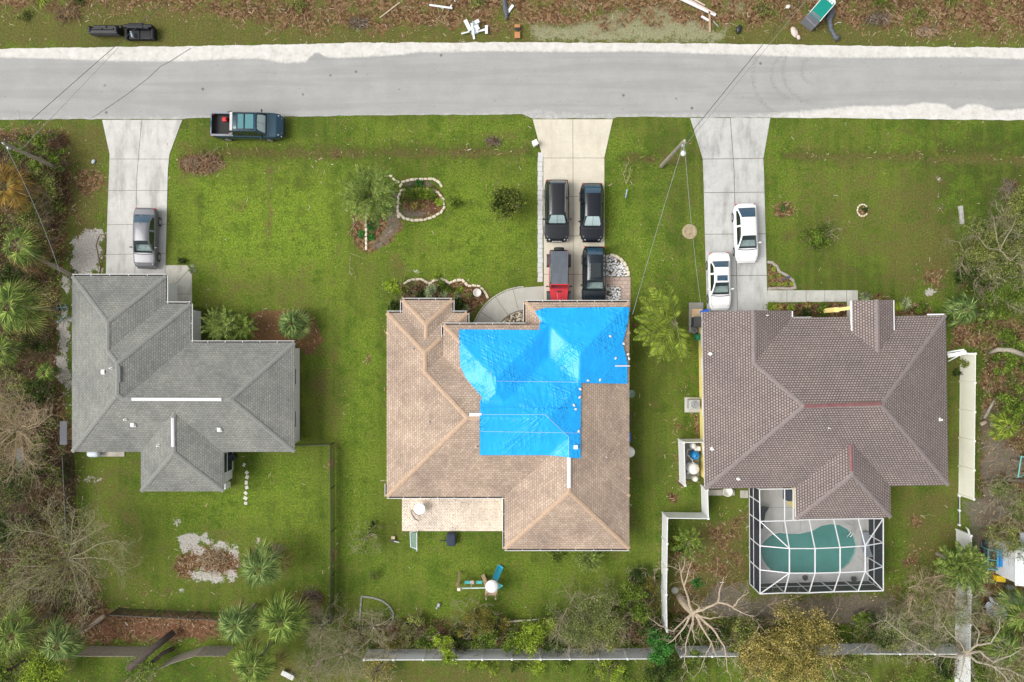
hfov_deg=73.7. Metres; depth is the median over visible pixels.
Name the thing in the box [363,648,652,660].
vinyl fence
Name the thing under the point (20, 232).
fan palm
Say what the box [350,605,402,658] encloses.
leafy tree
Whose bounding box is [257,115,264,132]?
windshield
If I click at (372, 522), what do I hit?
shrub
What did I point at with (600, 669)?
leafy tree
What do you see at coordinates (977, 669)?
leafy tree
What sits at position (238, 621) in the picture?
fan palm
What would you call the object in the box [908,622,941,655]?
leafy tree
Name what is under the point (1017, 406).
bush
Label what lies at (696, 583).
spiky plant
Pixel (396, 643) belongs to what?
leafy tree
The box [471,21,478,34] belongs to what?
scrap grate
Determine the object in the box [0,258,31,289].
leafy tree
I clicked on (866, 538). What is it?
sun lounger
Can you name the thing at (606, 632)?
leafy tree
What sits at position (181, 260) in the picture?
shrub
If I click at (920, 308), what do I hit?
shrub
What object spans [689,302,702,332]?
concrete pad
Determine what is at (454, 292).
spiky plant
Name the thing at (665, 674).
leafy tree
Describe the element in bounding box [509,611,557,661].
leafy tree
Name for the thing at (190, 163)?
brush pile
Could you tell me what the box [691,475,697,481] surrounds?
water tank
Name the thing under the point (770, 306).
spiky plant
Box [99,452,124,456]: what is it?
concrete pad
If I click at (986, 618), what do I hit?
leafy tree
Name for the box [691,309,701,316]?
storage box
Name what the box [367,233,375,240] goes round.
shrub
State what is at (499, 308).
pathway
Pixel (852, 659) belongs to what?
leafy tree
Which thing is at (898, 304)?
spiky plant
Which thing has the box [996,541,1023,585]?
garden shed
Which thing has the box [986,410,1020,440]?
fan palm
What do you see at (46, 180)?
leafy tree
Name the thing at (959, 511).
vinyl fence
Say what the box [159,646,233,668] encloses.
wooden fence
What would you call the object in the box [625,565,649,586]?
leafy tree
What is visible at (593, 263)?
parked suv
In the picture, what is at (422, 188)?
spiky plant
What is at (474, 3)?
shrub
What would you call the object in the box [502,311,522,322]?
gravel bed
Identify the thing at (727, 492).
tub
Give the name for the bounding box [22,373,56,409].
leafy tree
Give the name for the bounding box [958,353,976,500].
vinyl fence
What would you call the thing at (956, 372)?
shrub
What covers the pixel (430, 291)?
shrub
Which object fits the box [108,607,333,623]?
chain link fence
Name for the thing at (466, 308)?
spiky plant
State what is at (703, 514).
vinyl fence
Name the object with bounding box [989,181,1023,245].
leafy tree
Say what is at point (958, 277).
leafy tree
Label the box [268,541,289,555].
brush pile
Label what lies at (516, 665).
shrub
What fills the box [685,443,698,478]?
concrete pad
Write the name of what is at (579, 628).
leafy tree
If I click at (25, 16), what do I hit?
shrub
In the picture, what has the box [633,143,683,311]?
overhead wire
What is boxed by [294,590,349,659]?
leafy tree
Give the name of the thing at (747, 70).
overhead wire
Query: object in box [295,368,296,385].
window
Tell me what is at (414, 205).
spiky plant
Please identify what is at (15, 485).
leafy tree
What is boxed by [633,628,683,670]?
leafy tree
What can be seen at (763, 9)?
shrub
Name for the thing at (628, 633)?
brush pile
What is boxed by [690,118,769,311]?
driveway
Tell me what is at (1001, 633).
leafy tree
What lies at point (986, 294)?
leafy tree
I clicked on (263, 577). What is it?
fan palm
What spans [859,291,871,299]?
spiky plant
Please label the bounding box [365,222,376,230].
shrub
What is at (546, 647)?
leafy tree
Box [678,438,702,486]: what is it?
vinyl fence
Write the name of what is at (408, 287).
tall shrub
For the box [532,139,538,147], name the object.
stone pedestal
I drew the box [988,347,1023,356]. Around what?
fallen log
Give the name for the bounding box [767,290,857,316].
pathway
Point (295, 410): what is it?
window
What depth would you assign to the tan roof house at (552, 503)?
50.98 m
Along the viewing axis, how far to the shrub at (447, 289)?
54.24 m
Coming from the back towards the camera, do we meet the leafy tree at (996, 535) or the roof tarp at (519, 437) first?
the leafy tree at (996, 535)
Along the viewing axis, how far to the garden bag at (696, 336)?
53.83 m
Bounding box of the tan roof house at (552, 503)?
[385,298,630,550]
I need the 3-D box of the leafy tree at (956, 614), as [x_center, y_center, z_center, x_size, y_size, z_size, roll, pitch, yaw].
[33.837,20.528,52.593,6.280,3.833,5.889,0,90,0]
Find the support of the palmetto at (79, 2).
on the ground
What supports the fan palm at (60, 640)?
on the ground
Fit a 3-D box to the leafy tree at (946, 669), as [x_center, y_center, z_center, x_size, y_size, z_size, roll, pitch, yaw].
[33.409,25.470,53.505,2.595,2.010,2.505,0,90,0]
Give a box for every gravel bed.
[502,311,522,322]
[606,255,626,275]
[606,287,620,299]
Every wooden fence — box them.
[77,646,149,656]
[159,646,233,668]
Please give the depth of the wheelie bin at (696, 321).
53.17 m
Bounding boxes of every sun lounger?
[760,506,768,528]
[860,532,872,556]
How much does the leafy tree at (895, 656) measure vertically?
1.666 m
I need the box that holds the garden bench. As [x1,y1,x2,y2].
[281,669,294,679]
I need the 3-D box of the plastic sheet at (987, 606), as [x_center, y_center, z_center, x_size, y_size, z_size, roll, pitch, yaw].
[38.340,21.189,54.153,1.500,0.253,2.393,-17,90,0]
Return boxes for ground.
[0,0,1023,681]
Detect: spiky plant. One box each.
[187,263,195,272]
[401,186,413,200]
[407,183,420,198]
[410,201,418,208]
[415,178,424,186]
[415,185,428,199]
[423,185,437,197]
[432,271,440,281]
[434,197,443,206]
[449,287,459,297]
[455,286,463,293]
[462,305,470,311]
[668,537,682,552]
[691,576,704,589]
[766,301,776,309]
[774,302,783,309]
[786,303,794,310]
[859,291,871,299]
[877,294,885,299]
[894,299,904,311]
[899,297,913,312]
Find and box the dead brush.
[0,115,1023,671]
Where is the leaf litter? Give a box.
[0,0,1023,681]
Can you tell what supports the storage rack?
on the ground
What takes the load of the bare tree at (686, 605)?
on the ground
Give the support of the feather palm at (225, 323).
on the ground
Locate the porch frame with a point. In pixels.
(227, 484)
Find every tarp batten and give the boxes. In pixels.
[481,414,544,414]
[481,431,569,432]
[504,381,549,381]
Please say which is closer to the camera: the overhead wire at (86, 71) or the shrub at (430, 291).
the overhead wire at (86, 71)
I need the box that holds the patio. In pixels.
[402,499,504,530]
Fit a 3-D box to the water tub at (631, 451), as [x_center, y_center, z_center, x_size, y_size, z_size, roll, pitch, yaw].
[9.234,8.723,53.950,0.840,1.100,0.831,0,90,0]
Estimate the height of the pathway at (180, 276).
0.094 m
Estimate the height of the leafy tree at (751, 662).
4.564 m
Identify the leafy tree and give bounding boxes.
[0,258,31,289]
[0,367,32,416]
[0,444,67,514]
[0,500,28,560]
[0,582,61,637]
[0,652,27,681]
[2,640,76,681]
[5,127,52,185]
[6,195,55,246]
[16,321,53,361]
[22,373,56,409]
[24,166,61,207]
[28,244,57,269]
[34,454,64,487]
[45,142,67,172]
[121,642,161,681]
[280,649,332,681]
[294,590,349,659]
[297,621,381,681]
[339,625,361,648]
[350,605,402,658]
[353,646,401,681]
[381,628,406,653]
[388,617,422,650]
[402,612,424,636]
[410,626,441,654]
[430,634,460,667]
[449,630,471,653]
[450,594,498,644]
[462,610,504,662]
[492,616,511,640]
[498,629,527,662]
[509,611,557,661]
[536,627,565,656]
[543,567,632,663]
[555,612,576,641]
[578,633,605,654]
[583,606,637,654]
[594,659,626,681]
[608,601,635,633]
[617,573,655,609]
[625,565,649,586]
[625,595,659,631]
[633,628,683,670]
[636,647,686,681]
[637,617,661,641]
[641,568,660,601]
[667,617,694,652]
[674,647,710,680]
[700,621,733,649]
[719,584,861,681]
[723,631,748,663]
[728,611,764,646]
[733,631,779,681]
[818,635,876,681]
[851,608,873,634]
[856,609,902,652]
[861,593,941,668]
[883,629,911,665]
[899,563,962,635]
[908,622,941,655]
[915,582,1006,648]
[930,657,958,681]
[940,200,1023,300]
[950,250,988,289]
[958,653,994,681]
[962,582,989,609]
[971,611,1000,645]
[974,636,1023,681]
[975,274,1002,308]
[977,261,1023,315]
[979,511,1023,564]
[980,613,1021,652]
[982,466,1023,516]
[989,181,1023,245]
[995,489,1023,529]
[997,540,1023,565]
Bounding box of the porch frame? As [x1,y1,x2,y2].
[224,480,230,489]
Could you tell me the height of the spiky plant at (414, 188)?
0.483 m
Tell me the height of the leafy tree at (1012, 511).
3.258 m
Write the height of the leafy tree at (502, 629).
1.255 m
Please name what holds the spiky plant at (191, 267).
on the ground
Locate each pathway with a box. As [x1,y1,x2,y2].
[166,265,191,303]
[475,286,543,322]
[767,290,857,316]
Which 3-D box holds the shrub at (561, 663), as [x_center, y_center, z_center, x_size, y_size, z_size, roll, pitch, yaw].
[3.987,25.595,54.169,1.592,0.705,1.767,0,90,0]
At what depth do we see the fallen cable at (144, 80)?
54.45 m
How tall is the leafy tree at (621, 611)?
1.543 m
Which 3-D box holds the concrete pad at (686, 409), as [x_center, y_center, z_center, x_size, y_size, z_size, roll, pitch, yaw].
[14.383,5.085,54.450,1.250,0.120,1.200,0,90,0]
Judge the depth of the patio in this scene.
54.44 m
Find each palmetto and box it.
[69,0,85,5]
[866,0,892,13]
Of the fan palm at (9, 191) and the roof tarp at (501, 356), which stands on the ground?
the fan palm at (9, 191)
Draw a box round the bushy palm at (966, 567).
[932,540,995,595]
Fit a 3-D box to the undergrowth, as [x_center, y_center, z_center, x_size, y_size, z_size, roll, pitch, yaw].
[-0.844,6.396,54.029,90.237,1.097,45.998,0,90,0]
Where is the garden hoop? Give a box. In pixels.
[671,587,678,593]
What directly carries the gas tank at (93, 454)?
on the concrete pad at (112, 454)
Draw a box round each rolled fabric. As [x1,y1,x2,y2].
[503,0,508,19]
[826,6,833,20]
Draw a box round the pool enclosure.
[749,488,883,593]
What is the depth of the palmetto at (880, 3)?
54.30 m
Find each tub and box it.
[629,390,634,397]
[629,445,634,456]
[722,489,732,496]
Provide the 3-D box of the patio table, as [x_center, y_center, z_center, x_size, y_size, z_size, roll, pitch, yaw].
[-7.269,13.198,54.074,0.920,0.747,0.920,0,90,0]
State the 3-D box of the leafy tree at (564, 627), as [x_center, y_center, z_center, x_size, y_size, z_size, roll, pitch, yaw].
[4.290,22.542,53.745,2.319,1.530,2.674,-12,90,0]
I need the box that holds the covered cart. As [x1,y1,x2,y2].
[440,532,455,545]
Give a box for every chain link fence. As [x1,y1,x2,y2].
[62,453,99,615]
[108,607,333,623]
[295,442,335,622]
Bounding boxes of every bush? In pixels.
[992,349,1023,381]
[993,383,1023,423]
[996,327,1023,358]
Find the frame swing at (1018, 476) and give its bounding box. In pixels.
[1017,456,1023,477]
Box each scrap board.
[464,19,470,30]
[471,23,474,38]
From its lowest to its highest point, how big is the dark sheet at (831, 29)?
0.600 m
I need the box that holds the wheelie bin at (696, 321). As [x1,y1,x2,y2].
[691,317,701,326]
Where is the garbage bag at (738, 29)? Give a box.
[736,25,741,33]
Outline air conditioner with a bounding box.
[687,399,699,408]
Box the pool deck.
[749,488,867,582]
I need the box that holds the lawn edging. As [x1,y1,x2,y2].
[359,595,393,628]
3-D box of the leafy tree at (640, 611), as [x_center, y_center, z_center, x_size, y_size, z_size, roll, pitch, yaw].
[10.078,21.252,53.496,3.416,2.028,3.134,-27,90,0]
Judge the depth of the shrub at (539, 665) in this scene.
54.10 m
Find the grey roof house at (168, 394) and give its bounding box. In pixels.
[71,274,299,492]
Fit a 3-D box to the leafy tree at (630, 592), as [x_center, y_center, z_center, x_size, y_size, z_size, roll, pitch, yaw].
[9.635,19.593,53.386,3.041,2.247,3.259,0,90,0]
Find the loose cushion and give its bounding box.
[127,23,143,28]
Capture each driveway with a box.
[102,120,181,273]
[533,119,612,299]
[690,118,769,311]
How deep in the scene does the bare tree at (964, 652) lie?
49.97 m
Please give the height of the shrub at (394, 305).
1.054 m
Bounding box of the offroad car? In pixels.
[546,247,571,299]
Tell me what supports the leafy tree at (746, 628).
on the ground
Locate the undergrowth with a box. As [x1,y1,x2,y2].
[0,132,1023,681]
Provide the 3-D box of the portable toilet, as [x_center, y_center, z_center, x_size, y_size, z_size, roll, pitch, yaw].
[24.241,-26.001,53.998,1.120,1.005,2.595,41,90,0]
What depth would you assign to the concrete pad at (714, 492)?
54.44 m
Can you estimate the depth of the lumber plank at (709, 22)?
54.33 m
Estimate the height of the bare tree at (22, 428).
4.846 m
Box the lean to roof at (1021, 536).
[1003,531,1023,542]
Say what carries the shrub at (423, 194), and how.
on the ground
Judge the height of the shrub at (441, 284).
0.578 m
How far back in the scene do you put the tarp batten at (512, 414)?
49.10 m
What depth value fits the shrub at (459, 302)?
53.88 m
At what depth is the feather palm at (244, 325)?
52.63 m
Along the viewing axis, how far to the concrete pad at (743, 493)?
54.44 m
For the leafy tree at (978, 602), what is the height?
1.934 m
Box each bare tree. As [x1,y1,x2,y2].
[0,371,64,495]
[0,484,146,632]
[646,555,764,680]
[869,607,1023,681]
[970,206,1023,266]
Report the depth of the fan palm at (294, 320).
52.77 m
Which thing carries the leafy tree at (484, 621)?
on the ground
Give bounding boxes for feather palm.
[199,306,238,340]
[225,311,258,340]
[338,163,400,224]
[633,281,692,364]
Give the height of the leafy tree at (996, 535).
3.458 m
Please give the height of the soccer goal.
0.628 m
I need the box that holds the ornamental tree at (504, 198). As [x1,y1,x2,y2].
[487,178,527,224]
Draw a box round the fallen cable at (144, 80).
[92,48,190,117]
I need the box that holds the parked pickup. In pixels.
[210,109,284,141]
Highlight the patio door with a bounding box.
[224,452,232,473]
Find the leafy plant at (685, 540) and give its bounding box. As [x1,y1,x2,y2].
[672,525,706,562]
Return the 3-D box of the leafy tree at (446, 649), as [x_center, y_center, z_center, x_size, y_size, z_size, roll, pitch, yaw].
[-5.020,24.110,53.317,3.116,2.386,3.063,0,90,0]
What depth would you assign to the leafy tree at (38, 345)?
52.88 m
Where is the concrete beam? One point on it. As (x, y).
(961, 216)
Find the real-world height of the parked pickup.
2.006 m
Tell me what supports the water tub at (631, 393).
on the ground
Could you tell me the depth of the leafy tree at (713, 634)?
53.59 m
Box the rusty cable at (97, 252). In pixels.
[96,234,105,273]
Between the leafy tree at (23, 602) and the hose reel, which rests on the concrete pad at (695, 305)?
the hose reel
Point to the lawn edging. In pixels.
(387, 604)
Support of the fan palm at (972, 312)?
on the ground
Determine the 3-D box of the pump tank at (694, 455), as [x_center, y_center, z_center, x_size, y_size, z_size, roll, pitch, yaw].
[14.428,9.010,53.905,0.660,1.050,0.655,0,90,0]
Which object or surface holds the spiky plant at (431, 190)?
on the ground
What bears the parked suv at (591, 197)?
on the driveway at (573, 150)
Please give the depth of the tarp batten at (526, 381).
50.05 m
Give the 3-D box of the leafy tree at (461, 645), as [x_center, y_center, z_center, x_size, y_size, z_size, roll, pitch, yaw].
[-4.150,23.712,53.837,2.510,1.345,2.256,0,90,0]
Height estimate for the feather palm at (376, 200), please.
4.614 m
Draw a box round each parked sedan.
[129,207,161,268]
[706,252,733,310]
[731,203,761,262]
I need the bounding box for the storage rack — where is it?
[979,545,1002,570]
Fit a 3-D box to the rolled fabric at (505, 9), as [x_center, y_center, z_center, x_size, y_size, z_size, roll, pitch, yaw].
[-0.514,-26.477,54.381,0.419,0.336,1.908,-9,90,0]
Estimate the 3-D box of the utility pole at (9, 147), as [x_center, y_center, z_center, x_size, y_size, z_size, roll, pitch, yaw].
[-35.754,-13.700,51.104,0.560,6.808,0.391,-15,90,0]
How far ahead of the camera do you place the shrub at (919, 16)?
54.32 m
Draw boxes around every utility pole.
[2,142,63,171]
[659,139,685,167]
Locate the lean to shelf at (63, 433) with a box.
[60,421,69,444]
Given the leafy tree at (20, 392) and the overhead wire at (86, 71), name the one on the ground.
the leafy tree at (20, 392)
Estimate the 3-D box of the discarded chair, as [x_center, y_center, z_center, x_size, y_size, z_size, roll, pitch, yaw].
[0.425,-24.591,54.303,0.450,0.366,1.075,0,90,0]
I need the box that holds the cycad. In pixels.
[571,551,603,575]
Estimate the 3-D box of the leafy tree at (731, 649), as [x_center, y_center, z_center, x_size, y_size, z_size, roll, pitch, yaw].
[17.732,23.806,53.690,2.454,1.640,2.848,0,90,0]
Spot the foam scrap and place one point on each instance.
(794, 32)
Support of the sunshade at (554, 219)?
attached to the parked suv at (556, 197)
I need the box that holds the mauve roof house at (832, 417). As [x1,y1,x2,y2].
[698,299,949,519]
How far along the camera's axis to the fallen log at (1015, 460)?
53.85 m
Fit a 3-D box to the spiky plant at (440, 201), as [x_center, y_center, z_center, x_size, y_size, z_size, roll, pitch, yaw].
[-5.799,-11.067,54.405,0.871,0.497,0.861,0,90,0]
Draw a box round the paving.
[606,277,629,311]
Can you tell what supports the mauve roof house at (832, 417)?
on the ground
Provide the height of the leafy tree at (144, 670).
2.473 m
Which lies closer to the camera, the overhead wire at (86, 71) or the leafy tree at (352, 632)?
the overhead wire at (86, 71)
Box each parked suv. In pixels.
[542,180,571,241]
[578,183,606,242]
[580,246,608,299]
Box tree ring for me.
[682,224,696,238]
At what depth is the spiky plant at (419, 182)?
54.29 m
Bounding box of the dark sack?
[982,538,992,545]
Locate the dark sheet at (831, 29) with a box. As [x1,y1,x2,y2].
[827,11,839,41]
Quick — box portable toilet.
[800,0,835,30]
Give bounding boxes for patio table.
[414,503,424,514]
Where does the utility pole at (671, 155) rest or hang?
on the ground
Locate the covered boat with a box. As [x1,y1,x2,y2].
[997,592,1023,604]
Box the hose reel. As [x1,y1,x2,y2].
[691,327,697,333]
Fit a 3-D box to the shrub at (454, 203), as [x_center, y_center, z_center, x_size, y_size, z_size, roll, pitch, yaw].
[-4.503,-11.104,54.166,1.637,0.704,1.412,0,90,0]
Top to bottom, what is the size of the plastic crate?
0.445 m
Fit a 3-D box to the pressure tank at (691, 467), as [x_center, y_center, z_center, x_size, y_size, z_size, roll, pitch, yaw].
[14.194,9.702,53.680,0.900,1.500,1.470,0,90,0]
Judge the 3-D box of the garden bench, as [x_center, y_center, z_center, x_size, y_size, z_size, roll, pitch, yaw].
[-17.787,26.511,54.310,1.050,0.380,0.400,27,90,0]
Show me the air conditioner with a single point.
(693, 403)
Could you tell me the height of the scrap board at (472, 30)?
0.050 m
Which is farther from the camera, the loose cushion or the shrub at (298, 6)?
the shrub at (298, 6)
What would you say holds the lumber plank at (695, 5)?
on the ground
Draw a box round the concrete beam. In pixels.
[958,206,964,223]
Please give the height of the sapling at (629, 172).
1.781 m
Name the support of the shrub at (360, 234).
on the ground
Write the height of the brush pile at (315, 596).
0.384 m
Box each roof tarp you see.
[459,322,580,407]
[480,407,580,457]
[535,307,628,383]
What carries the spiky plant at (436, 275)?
on the ground
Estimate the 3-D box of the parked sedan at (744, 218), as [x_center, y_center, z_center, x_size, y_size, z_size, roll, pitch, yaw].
[18.427,-8.496,53.738,2.180,1.526,4.650,-2,90,0]
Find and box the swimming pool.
[761,522,858,576]
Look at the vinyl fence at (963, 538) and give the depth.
53.45 m
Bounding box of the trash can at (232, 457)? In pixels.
[229,453,237,460]
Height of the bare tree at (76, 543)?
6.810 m
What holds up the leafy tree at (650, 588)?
on the ground
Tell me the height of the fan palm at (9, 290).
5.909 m
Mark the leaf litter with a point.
(506, 278)
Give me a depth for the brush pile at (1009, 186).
54.37 m
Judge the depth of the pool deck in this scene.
54.44 m
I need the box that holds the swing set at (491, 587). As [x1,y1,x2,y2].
[456,565,502,599]
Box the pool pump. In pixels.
[687,445,700,455]
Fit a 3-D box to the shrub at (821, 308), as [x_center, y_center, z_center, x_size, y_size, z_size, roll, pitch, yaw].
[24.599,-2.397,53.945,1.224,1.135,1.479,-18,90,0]
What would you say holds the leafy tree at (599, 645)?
on the ground
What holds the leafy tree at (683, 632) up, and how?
on the ground
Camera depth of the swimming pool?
54.59 m
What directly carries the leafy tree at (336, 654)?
on the ground
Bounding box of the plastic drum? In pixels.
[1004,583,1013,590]
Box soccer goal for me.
[410,531,417,550]
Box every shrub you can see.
[14,9,34,24]
[176,257,185,264]
[289,0,306,14]
[357,230,364,238]
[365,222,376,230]
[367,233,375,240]
[367,521,374,530]
[379,277,407,299]
[387,299,398,310]
[394,281,418,299]
[404,189,418,203]
[412,288,424,297]
[417,189,428,198]
[423,282,437,297]
[427,191,436,200]
[435,276,445,290]
[439,285,453,293]
[445,194,463,208]
[454,297,467,310]
[464,660,486,672]
[470,0,485,7]
[478,660,501,677]
[507,660,525,673]
[522,660,546,675]
[546,551,567,564]
[554,660,571,674]
[671,538,685,554]
[753,1,772,16]
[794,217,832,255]
[800,304,812,316]
[817,301,829,316]
[908,8,927,26]
[911,300,928,313]
[953,368,962,376]
[957,358,969,367]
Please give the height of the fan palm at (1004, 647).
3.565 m
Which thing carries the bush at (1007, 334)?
on the ground
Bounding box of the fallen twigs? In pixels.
[0,0,1023,678]
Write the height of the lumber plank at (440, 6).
0.060 m
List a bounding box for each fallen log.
[82,614,105,633]
[126,630,175,671]
[151,646,174,663]
[979,420,987,425]
[980,478,1023,482]
[983,398,995,418]
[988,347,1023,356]
[1010,458,1023,463]
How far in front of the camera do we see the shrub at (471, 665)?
54.13 m
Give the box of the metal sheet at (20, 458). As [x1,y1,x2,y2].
[16,448,23,467]
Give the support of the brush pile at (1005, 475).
on the ground
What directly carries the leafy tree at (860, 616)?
on the ground
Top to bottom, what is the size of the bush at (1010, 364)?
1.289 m
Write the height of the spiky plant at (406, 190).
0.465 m
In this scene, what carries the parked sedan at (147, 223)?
on the driveway at (138, 173)
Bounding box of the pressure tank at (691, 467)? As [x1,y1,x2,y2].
[685,455,698,473]
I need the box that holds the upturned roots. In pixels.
[824,217,844,238]
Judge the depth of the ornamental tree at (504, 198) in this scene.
52.67 m
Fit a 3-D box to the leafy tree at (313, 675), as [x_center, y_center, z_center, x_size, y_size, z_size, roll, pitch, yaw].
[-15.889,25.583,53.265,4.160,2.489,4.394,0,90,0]
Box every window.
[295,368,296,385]
[295,410,296,427]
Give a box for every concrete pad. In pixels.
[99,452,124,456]
[684,397,699,411]
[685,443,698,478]
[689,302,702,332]
[708,490,734,494]
[740,490,747,497]
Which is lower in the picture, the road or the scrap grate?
the road
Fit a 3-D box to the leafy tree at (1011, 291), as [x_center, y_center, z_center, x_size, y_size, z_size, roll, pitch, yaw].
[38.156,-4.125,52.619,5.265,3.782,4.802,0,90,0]
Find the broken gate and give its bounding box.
[947,349,973,361]
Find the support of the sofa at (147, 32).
on the ground
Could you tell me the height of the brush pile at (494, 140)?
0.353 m
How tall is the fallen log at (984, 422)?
0.343 m
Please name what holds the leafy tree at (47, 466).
on the ground
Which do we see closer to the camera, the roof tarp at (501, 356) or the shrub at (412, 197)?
the roof tarp at (501, 356)
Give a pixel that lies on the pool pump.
(698, 448)
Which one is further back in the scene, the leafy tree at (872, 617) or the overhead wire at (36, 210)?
the leafy tree at (872, 617)
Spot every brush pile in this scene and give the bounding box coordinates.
[41,128,71,149]
[52,3,82,25]
[176,149,225,178]
[192,546,232,574]
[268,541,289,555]
[302,586,323,606]
[345,13,370,31]
[483,136,500,149]
[622,625,659,646]
[864,10,890,28]
[913,22,939,38]
[989,469,1017,493]
[992,175,1019,205]
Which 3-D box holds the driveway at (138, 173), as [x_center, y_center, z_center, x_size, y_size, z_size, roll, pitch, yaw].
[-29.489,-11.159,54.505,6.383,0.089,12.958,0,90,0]
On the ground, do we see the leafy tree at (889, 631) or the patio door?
the leafy tree at (889, 631)
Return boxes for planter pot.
[473,288,480,296]
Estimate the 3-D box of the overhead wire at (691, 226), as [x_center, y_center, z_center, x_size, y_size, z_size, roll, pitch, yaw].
[13.027,-8.258,49.200,0.033,4.232,11.316,-12,90,0]
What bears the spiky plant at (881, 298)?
on the ground
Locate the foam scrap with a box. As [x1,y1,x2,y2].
[791,26,797,37]
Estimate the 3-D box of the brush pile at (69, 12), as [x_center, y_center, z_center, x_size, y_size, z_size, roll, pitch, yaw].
[-35.407,-26.048,54.305,2.807,0.412,2.050,0,90,0]
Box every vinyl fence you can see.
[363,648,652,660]
[661,484,709,632]
[674,643,970,657]
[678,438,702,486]
[954,528,972,681]
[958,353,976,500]
[958,495,960,525]
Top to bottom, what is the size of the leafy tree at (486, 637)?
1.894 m
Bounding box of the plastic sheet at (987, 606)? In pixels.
[985,593,1007,619]
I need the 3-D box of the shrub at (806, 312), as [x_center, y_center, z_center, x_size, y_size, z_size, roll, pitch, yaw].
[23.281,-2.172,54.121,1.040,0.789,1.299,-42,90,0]
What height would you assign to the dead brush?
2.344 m
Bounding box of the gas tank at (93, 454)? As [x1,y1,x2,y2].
[87,452,100,456]
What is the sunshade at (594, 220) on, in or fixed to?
attached to the parked suv at (591, 197)
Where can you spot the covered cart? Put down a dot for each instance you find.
(451, 539)
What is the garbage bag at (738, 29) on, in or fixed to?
on the ground
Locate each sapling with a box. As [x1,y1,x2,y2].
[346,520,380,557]
[368,571,378,580]
[615,158,641,185]
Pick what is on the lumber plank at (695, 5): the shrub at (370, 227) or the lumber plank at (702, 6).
the lumber plank at (702, 6)
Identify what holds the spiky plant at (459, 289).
on the ground
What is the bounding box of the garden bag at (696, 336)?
[694,334,699,339]
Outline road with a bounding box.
[0,42,1023,119]
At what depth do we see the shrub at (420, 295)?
54.26 m
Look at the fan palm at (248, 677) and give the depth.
50.43 m
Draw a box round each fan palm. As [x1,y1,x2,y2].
[0,159,48,223]
[0,276,58,337]
[0,328,33,365]
[0,601,53,658]
[1,223,71,276]
[35,360,62,382]
[36,610,96,663]
[217,598,263,647]
[230,634,291,681]
[240,539,296,588]
[256,586,315,645]
[277,308,313,340]
[942,291,981,327]
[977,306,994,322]
[978,619,1023,665]
[984,582,1023,634]
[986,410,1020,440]
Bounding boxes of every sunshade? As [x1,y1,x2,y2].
[549,215,564,222]
[585,216,599,225]
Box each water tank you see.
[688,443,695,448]
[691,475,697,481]
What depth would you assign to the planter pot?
54.20 m
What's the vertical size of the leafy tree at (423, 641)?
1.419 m
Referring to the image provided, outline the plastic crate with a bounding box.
[993,574,1005,581]
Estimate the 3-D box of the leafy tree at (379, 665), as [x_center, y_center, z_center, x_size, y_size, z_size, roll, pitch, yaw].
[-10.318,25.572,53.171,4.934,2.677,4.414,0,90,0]
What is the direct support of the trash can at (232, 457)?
on the ground
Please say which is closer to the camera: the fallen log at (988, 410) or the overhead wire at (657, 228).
the overhead wire at (657, 228)
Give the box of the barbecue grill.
[783,489,791,500]
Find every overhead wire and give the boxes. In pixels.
[5,1,165,142]
[6,147,59,272]
[30,48,117,139]
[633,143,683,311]
[684,143,700,303]
[685,0,798,139]
[687,2,804,142]
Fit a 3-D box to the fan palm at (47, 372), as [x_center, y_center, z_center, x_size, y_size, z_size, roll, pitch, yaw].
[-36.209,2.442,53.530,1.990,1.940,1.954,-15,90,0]
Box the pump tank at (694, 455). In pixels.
[689,450,699,459]
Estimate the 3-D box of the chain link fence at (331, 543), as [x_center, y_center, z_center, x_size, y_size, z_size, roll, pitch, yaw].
[-15.532,14.989,53.710,2.964,1.580,13.921,0,90,0]
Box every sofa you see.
[88,25,123,35]
[123,24,156,40]
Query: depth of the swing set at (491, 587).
53.05 m
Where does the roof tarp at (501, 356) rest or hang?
on the tan roof house at (552, 503)
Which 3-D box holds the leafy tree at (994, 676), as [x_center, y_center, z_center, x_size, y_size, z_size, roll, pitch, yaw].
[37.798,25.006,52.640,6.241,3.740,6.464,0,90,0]
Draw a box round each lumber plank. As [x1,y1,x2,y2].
[379,2,399,17]
[429,4,451,8]
[681,0,715,15]
[688,0,714,13]
[708,12,710,31]
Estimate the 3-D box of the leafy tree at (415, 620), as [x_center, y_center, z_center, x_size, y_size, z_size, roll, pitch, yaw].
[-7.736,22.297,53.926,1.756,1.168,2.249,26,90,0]
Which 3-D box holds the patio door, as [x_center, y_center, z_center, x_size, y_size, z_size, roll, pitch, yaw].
[-22.280,9.449,53.410,0.080,2.180,1.680,0,90,0]
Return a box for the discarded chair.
[515,24,519,37]
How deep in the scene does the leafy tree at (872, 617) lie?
52.76 m
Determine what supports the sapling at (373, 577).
on the ground

